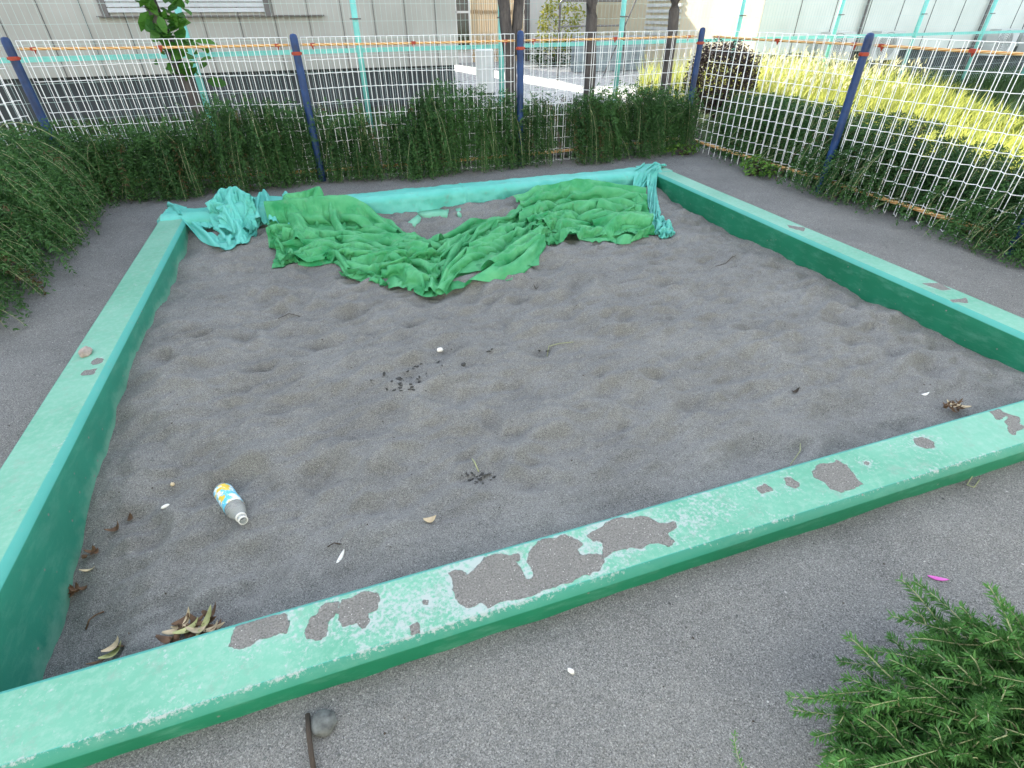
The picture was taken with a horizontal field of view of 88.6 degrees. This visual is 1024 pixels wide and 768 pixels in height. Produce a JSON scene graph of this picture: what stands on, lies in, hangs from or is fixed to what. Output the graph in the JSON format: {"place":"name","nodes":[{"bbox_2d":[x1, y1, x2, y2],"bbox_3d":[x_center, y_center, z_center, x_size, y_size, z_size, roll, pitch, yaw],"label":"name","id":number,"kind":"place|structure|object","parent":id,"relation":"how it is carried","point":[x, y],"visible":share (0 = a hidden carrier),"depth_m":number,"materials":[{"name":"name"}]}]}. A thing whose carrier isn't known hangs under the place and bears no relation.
{"place":"outdoors","nodes":[
{"label":"outdoors","id":0,"kind":"place"},
{"bbox_2d":[470,0,497,44],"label":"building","id":1,"kind":"structure","parent":0,"point":[482,20],"depth_m":21.81,"materials":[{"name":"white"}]},
{"bbox_2d":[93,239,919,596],"bbox_3d":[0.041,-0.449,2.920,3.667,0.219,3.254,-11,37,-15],"label":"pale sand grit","id":2,"kind":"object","parent":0,"point":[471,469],"visible":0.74,"depth_m":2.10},
{"bbox_2d":[0,94,1023,767],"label":"ground","id":3,"kind":"structure","parent":0,"point":[640,636],"depth_m":1.28,"materials":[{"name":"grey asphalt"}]},
{"bbox_2d":[0,58,36,162],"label":"fence","id":4,"kind":"object","parent":3,"relation":"on","point":[12,102],"visible":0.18,"depth_m":3.73,"materials":[{"name":"white metal"}]},
{"bbox_2d":[0,118,116,330],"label":"rosemary bush","id":5,"kind":"object","parent":3,"relation":"on","point":[32,201],"visible":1,"depth_m":3.18,"materials":[{"name":"green plant"}]},
{"bbox_2d":[0,116,204,211],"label":"rosemary bush","id":6,"kind":"object","parent":3,"relation":"on","point":[122,157],"visible":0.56,"depth_m":4.08,"materials":[{"name":"green plant"}]},
{"bbox_2d":[137,92,305,200],"bbox_3d":[-2.326,-1.942,4.236,1.136,0.741,0.555,-11,37,-15],"label":"rosemary bush","id":7,"kind":"object","parent":3,"relation":"on","point":[230,124],"visible":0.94,"depth_m":4.23,"materials":[{"name":"green plant"}]},
{"bbox_2d":[0,0,457,124],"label":"building","id":8,"kind":"structure","parent":3,"relation":"on","point":[439,9],"depth_m":7.43,"materials":[{"name":"concrete"}]},
{"bbox_2d":[96,0,271,15],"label":"window frame","id":9,"kind":"structure","parent":8,"relation":"in","point":[104,8],"depth_m":7.05,"materials":[{"name":"grey metal"}]},
{"bbox_2d":[305,713,315,767],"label":"stick","id":10,"kind":"object","parent":3,"relation":"on","point":[309,741],"visible":1,"depth_m":1.07,"materials":[{"name":"wood"}]},
{"bbox_2d":[249,93,394,188],"bbox_3d":[-1.644,-2.108,4.484,1.172,0.720,0.459,-11,37,-15],"label":"rosemary bush","id":11,"kind":"object","parent":3,"relation":"on","point":[333,149],"visible":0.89,"depth_m":4.47,"materials":[{"name":"green plant"}]},
{"bbox_2d":[311,709,337,736],"bbox_3d":[-0.397,0.710,1.102,0.055,0.024,0.053,14,38,19],"label":"stone","id":12,"kind":"object","parent":3,"relation":"on","point":[323,722],"visible":1,"depth_m":1.09,"materials":[{"name":"grey stone"}]},
{"bbox_2d":[0,102,703,191],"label":"planting bed","id":13,"kind":"object","parent":3,"relation":"on","point":[381,108],"depth_m":6.72,"materials":[{"name":"green plant"}]},
{"bbox_2d":[135,0,227,155],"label":"sapling","id":14,"kind":"object","parent":13,"relation":"on","point":[151,19],"visible":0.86,"depth_m":4.70,"materials":[{"name":"green plant"}]},
{"bbox_2d":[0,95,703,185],"bbox_3d":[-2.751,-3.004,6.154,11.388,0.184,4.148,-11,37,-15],"label":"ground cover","id":15,"kind":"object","parent":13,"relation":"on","point":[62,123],"visible":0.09,"depth_m":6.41,"materials":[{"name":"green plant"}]},
{"bbox_2d":[498,0,523,110],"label":"tree","id":16,"kind":"object","parent":13,"relation":"on","point":[507,28],"visible":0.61,"depth_m":5.50,"materials":[{"name":"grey plant"}]},
{"bbox_2d":[583,0,597,94],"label":"tree","id":17,"kind":"object","parent":13,"relation":"on","point":[591,19],"visible":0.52,"depth_m":5.80,"materials":[{"name":"brown plant"}]},
{"bbox_2d":[593,79,643,118],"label":"shrub","id":18,"kind":"object","parent":13,"relation":"on","point":[616,92],"visible":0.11,"depth_m":5.90,"materials":[{"name":"green plant"}]},
{"bbox_2d":[660,0,679,98],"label":"tree","id":19,"kind":"object","parent":13,"relation":"on","point":[673,17],"visible":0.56,"depth_m":6.12,"materials":[{"name":"brown plant"}]},
{"bbox_2d":[645,78,699,122],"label":"shrub","id":20,"kind":"object","parent":13,"relation":"on","point":[675,89],"visible":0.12,"depth_m":6.05,"materials":[{"name":"green plant"}]},
{"bbox_2d":[0,27,705,190],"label":"fence","id":21,"kind":"object","parent":3,"relation":"on","point":[13,58],"visible":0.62,"depth_m":4.31,"materials":[{"name":"white metal"}]},
{"bbox_2d":[332,78,459,181],"bbox_3d":[-0.996,-2.210,4.580,1.154,0.769,0.589,-11,37,-15],"label":"rosemary bush","id":22,"kind":"object","parent":3,"relation":"on","point":[413,152],"visible":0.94,"depth_m":4.60,"materials":[{"name":"green plant"}]},
{"bbox_2d":[411,77,529,176],"bbox_3d":[-0.366,-2.358,4.767,1.152,0.786,0.544,-11,37,-15],"label":"rosemary bush","id":23,"kind":"object","parent":3,"relation":"on","point":[491,127],"visible":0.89,"depth_m":4.77,"materials":[{"name":"green plant"}]},
{"bbox_2d":[0,167,1023,767],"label":"sandbox frame","id":24,"kind":"object","parent":3,"relation":"on","point":[104,711],"visible":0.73,"depth_m":1.43,"materials":[{"name":"green paint"}]},
{"bbox_2d":[78,346,92,357],"bbox_3d":[-1.764,-0.131,2.170,0.048,0.044,0.064,-6,36,-8],"label":"stone","id":25,"kind":"object","parent":24,"relation":"on","point":[84,351],"visible":1,"depth_m":2.15,"materials":[{"name":"beige stone"}]},
{"bbox_2d":[160,162,674,249],"bbox_3d":[-0.358,-1.268,3.850,4.086,0.377,1.437,-11,37,-15],"label":"tarp","id":26,"kind":"object","parent":24,"relation":"on","point":[233,216],"visible":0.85,"depth_m":3.99,"materials":[{"name":"teal fabric"}]},
{"bbox_2d":[42,186,1023,680],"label":"sand","id":27,"kind":"structure","parent":24,"relation":"in","point":[708,334],"depth_m":2.09,"materials":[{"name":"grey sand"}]},
{"bbox_2d":[67,582,86,597],"bbox_3d":[-1.305,0.609,1.571,0.042,0.025,0.049,27,44,33],"label":"leaf pile","id":28,"kind":"object","parent":27,"relation":"on","point":[73,590],"visible":1,"depth_m":1.57,"materials":[{"name":"brown plant"}]},
{"bbox_2d":[81,545,98,558],"bbox_3d":[-1.318,0.524,1.637,0.046,0.020,0.034,-19,39,-24],"label":"leaf pile","id":29,"kind":"object","parent":27,"relation":"on","point":[93,550],"visible":1,"depth_m":1.64,"materials":[{"name":"brown plant"}]},
{"bbox_2d":[85,611,103,628],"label":"twig","id":30,"kind":"object","parent":27,"relation":"on","point":[92,617],"visible":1,"depth_m":1.50,"materials":[{"name":"brown wood"}]},
{"bbox_2d":[86,633,128,664],"bbox_3d":[-1.078,0.714,1.403,0.036,0.040,0.109,26,43,32],"label":"leaf pile","id":31,"kind":"object","parent":27,"relation":"on","point":[114,647],"visible":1,"depth_m":1.41,"materials":[{"name":"beige plant"}]},
{"bbox_2d":[104,521,118,531],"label":"leaf","id":32,"kind":"object","parent":27,"relation":"on","point":[116,528],"visible":1,"depth_m":1.70,"materials":[{"name":"brown plant"}]},
{"bbox_2d":[127,513,132,520],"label":"leaf","id":33,"kind":"object","parent":27,"relation":"on","point":[130,516],"visible":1,"depth_m":1.75,"materials":[{"name":"brown plant"}]},
{"bbox_2d":[155,601,224,643],"bbox_3d":[-0.852,0.637,1.389,0.166,0.052,0.092,-11,37,-15],"label":"leaf pile","id":34,"kind":"object","parent":27,"relation":"on","point":[182,625],"visible":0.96,"depth_m":1.40,"materials":[{"name":"beige plant"}]},
{"bbox_2d":[213,482,247,524],"bbox_3d":[-0.916,0.398,1.721,0.062,0.092,0.252,-28,44,-33],"label":"plastic bottle","id":35,"kind":"object","parent":27,"relation":"on","point":[230,501],"visible":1,"depth_m":1.69,"materials":[{"name":"white"}]},
{"bbox_2d":[336,550,343,562],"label":"leaf","id":36,"kind":"object","parent":27,"relation":"on","point":[340,557],"visible":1,"depth_m":1.55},
{"bbox_2d":[408,215,420,226],"bbox_3d":[-0.735,-1.220,3.941,0.070,0.042,0.215,4,36,6],"label":"tarp scrap","id":37,"kind":"object","parent":27,"relation":"on","point":[415,220],"visible":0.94,"depth_m":3.93,"materials":[{"name":"teal plastic"}]},
{"bbox_2d":[423,515,435,522],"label":"leaf","id":38,"kind":"object","parent":27,"relation":"on","point":[430,519],"visible":1,"depth_m":1.63,"materials":[{"name":"beige plant"}]},
{"bbox_2d":[417,209,448,217],"bbox_3d":[-0.569,-1.315,4.058,0.271,0.046,0.173,16,38,22],"label":"tarp scrap","id":39,"kind":"object","parent":27,"relation":"on","point":[434,213],"visible":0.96,"depth_m":4.03,"materials":[{"name":"teal plastic"}]},
{"bbox_2d":[456,208,461,217],"bbox_3d":[-0.405,-1.315,4.048,0.039,0.050,0.163,-7,36,-10],"label":"tarp scrap","id":40,"kind":"object","parent":27,"relation":"on","point":[459,214],"visible":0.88,"depth_m":4.03,"materials":[{"name":"teal plastic"}]},
{"bbox_2d":[264,178,654,296],"bbox_3d":[-0.142,-1.099,3.580,2.917,0.305,1.681,-11,37,-15],"label":"net cover","id":41,"kind":"object","parent":27,"relation":"on","point":[354,238],"visible":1,"depth_m":3.54,"materials":[{"name":"green fabric"}]},
{"bbox_2d":[943,398,970,412],"bbox_3d":[1.702,0.082,2.018,0.109,0.039,0.071,-11,37,-15],"label":"leaf pile","id":42,"kind":"object","parent":27,"relation":"on","point":[957,406],"visible":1,"depth_m":2.02,"materials":[{"name":"brown plant"}]},
{"bbox_2d":[0,0,1023,151],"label":"tall fence","id":43,"kind":"object","parent":3,"relation":"on","point":[527,45],"visible":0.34,"depth_m":6.30,"materials":[{"name":"metal"}]},
{"bbox_2d":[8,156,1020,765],"bbox_3d":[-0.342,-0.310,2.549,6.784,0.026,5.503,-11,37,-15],"label":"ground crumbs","id":44,"kind":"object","parent":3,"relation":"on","point":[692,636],"visible":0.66,"depth_m":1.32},
{"bbox_2d":[499,82,611,167],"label":"rosemary bush","id":45,"kind":"object","parent":3,"relation":"on","point":[539,116],"visible":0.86,"depth_m":5.00,"materials":[{"name":"green plant"}]},
{"bbox_2d":[568,668,573,673],"bbox_3d":[0.133,0.649,1.187,0.019,0.009,0.011,22,41,28],"label":"pebble","id":46,"kind":"object","parent":3,"relation":"on","point":[570,670],"visible":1,"depth_m":1.18,"materials":[{"name":"white stone"}]},
{"bbox_2d":[574,77,717,165],"bbox_3d":[1.301,-2.654,5.224,1.554,0.734,0.601,-11,37,-15],"label":"rosemary bush","id":47,"kind":"object","parent":3,"relation":"on","point":[658,118],"visible":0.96,"depth_m":5.23,"materials":[{"name":"green plant"}]},
{"bbox_2d":[663,142,698,155],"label":"weed","id":48,"kind":"object","parent":3,"relation":"on","point":[685,151],"visible":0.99,"depth_m":5.42,"materials":[{"name":"green plant"}]},
{"bbox_2d":[729,729,746,767],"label":"rosemary sprig","id":49,"kind":"object","parent":3,"relation":"on","point":[740,759],"visible":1,"depth_m":1.03,"materials":[{"name":"green plant"}]},
{"bbox_2d":[688,88,820,165],"bbox_3d":[2.389,-2.521,5.136,0.937,0.602,1.261,-11,37,-15],"label":"rosemary bush","id":50,"kind":"object","parent":3,"relation":"on","point":[749,123],"visible":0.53,"depth_m":5.06,"materials":[{"name":"green plant"}]},
{"bbox_2d":[737,154,781,178],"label":"weed","id":51,"kind":"object","parent":3,"relation":"on","point":[755,171],"visible":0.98,"depth_m":4.71,"materials":[{"name":"green plant"}]},
{"bbox_2d":[740,99,884,189],"bbox_3d":[2.609,-2.141,4.598,0.936,0.601,1.127,-11,37,-15],"label":"rosemary bush","id":52,"kind":"object","parent":3,"relation":"on","point":[793,134],"visible":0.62,"depth_m":4.54,"materials":[{"name":"green plant"}]},
{"bbox_2d":[693,30,1023,257],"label":"fence","id":53,"kind":"object","parent":3,"relation":"on","point":[864,52],"visible":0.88,"depth_m":3.79,"materials":[{"name":"white metal"}]},
{"bbox_2d":[776,108,949,212],"bbox_3d":[2.806,-1.802,4.117,0.950,0.607,1.205,-11,37,-15],"label":"rosemary bush","id":54,"kind":"object","parent":3,"relation":"on","point":[862,164],"visible":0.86,"depth_m":4.01,"materials":[{"name":"green plant"}]},
{"bbox_2d":[784,573,1023,767],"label":"rosemary bush","id":55,"kind":"object","parent":3,"relation":"on","point":[960,704],"visible":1,"depth_m":1.00,"materials":[{"name":"green plant"}]},
{"bbox_2d":[853,135,1023,251],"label":"rosemary bush","id":56,"kind":"object","parent":3,"relation":"on","point":[960,175],"visible":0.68,"depth_m":3.56,"materials":[{"name":"green plant"}]},
{"bbox_2d":[928,575,948,580],"bbox_3d":[1.122,0.511,1.381,0.046,0.006,0.012,4,35,27],"label":"plastic strip","id":57,"kind":"object","parent":3,"relation":"on","point":[938,578],"visible":1,"depth_m":1.38,"materials":[{"name":"pink plastic"}]},
{"bbox_2d":[911,167,1023,267],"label":"rosemary bush","id":58,"kind":"object","parent":3,"relation":"on","point":[1007,225],"visible":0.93,"depth_m":3.19,"materials":[{"name":"green plant"}]},
{"bbox_2d":[2,160,1023,767],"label":"white grit","id":59,"kind":"object","parent":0,"point":[676,596],"visible":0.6,"depth_m":1.34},
{"bbox_2d":[454,48,683,111],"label":"gravel yard","id":60,"kind":"structure","parent":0,"point":[545,82],"depth_m":11.05,"materials":[{"name":"grey gravel"}]},
{"bbox_2d":[475,49,494,95],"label":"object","id":61,"kind":"object","parent":60,"relation":"on","point":[485,66],"visible":0.8,"depth_m":8.90,"materials":[{"name":"white metal"}]},
{"bbox_2d":[455,0,585,62],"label":"building","id":62,"kind":"structure","parent":60,"relation":"on","point":[463,11],"depth_m":14.81,"materials":[{"name":"white"}]},
{"bbox_2d":[455,0,470,49],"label":"window","id":63,"kind":"structure","parent":62,"relation":"in","point":[462,9],"depth_m":14.41,"materials":[{"name":"white glass"}]},
{"bbox_2d":[528,41,571,66],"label":"shrub","id":64,"kind":"object","parent":60,"relation":"on","point":[548,59],"visible":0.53,"depth_m":13.71,"materials":[{"name":"green plant"}]},
{"bbox_2d":[535,0,585,64],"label":"tree","id":65,"kind":"object","parent":60,"relation":"on","point":[566,8],"visible":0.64,"depth_m":13.72,"materials":[{"name":"green plant"}]},
{"bbox_2d":[556,0,636,80],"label":"tube frame","id":66,"kind":"object","parent":60,"relation":"on","point":[559,27],"visible":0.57,"depth_m":10.71,"materials":[{"name":"grey metal"}]},
{"bbox_2d":[570,35,646,71],"bbox_3d":[2.317,-7.954,12.620,1.840,0.700,0.340,-11,37,-15],"label":"panel stack","id":67,"kind":"object","parent":60,"relation":"on","point":[599,56],"visible":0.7,"depth_m":12.53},
{"bbox_2d":[596,0,1023,76],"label":"building","id":68,"kind":"structure","parent":0,"point":[895,7],"depth_m":11.27,"materials":[{"name":"white"}]},
{"bbox_2d":[814,31,856,65],"bbox_3d":[6.435,-6.691,10.485,0.640,0.576,0.272,-11,37,-15],"label":"air conditioner","id":69,"kind":"object","parent":68,"relation":"attached to","point":[845,48],"visible":0.44,"depth_m":10.38,"materials":[{"name":"white metal"}]},
{"bbox_2d":[866,31,905,64],"bbox_3d":[7.665,-6.938,10.825,0.640,0.576,0.272,-11,37,-15],"label":"air conditioner","id":70,"kind":"object","parent":68,"relation":"attached to","point":[888,51],"visible":0.48,"depth_m":10.72,"materials":[{"name":"white metal"}]},
{"bbox_2d":[978,28,1020,59],"bbox_3d":[10.883,-7.583,11.713,0.640,0.576,0.272,-11,37,-15],"label":"air conditioner","id":71,"kind":"object","parent":68,"relation":"attached to","point":[1000,39],"visible":0.74,"depth_m":11.61,"materials":[{"name":"white metal"}]},
{"bbox_2d":[1013,35,1023,58],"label":"air conditioner","id":72,"kind":"object","parent":68,"relation":"attached to","point":[1021,47],"visible":0.6,"depth_m":12.02,"materials":[{"name":"white metal"}]},
{"bbox_2d":[631,46,1023,176],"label":"tall grass","id":73,"kind":"structure","parent":0,"point":[979,135],"depth_m":6.87,"materials":[{"name":"yellow plant"}]},
{"bbox_2d":[679,46,926,95],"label":"seed heads","id":74,"kind":"object","parent":73,"relation":"on","point":[816,59],"visible":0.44,"depth_m":7.22,"materials":[{"name":"yellow plant"}]},
{"bbox_2d":[698,70,1023,224],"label":"rough lawn","id":75,"kind":"structure","parent":0,"point":[710,126],"depth_m":7.78,"materials":[{"name":"plant"}]},
{"bbox_2d":[681,38,761,118],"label":"shrub","id":76,"kind":"object","parent":75,"relation":"on","point":[704,61],"visible":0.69,"depth_m":6.61,"materials":[{"name":"plant"}]},
{"bbox_2d":[863,63,1023,133],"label":"shaded grass","id":77,"kind":"structure","parent":0,"point":[989,83],"depth_m":9.55,"materials":[{"name":"plant"}]}
]}

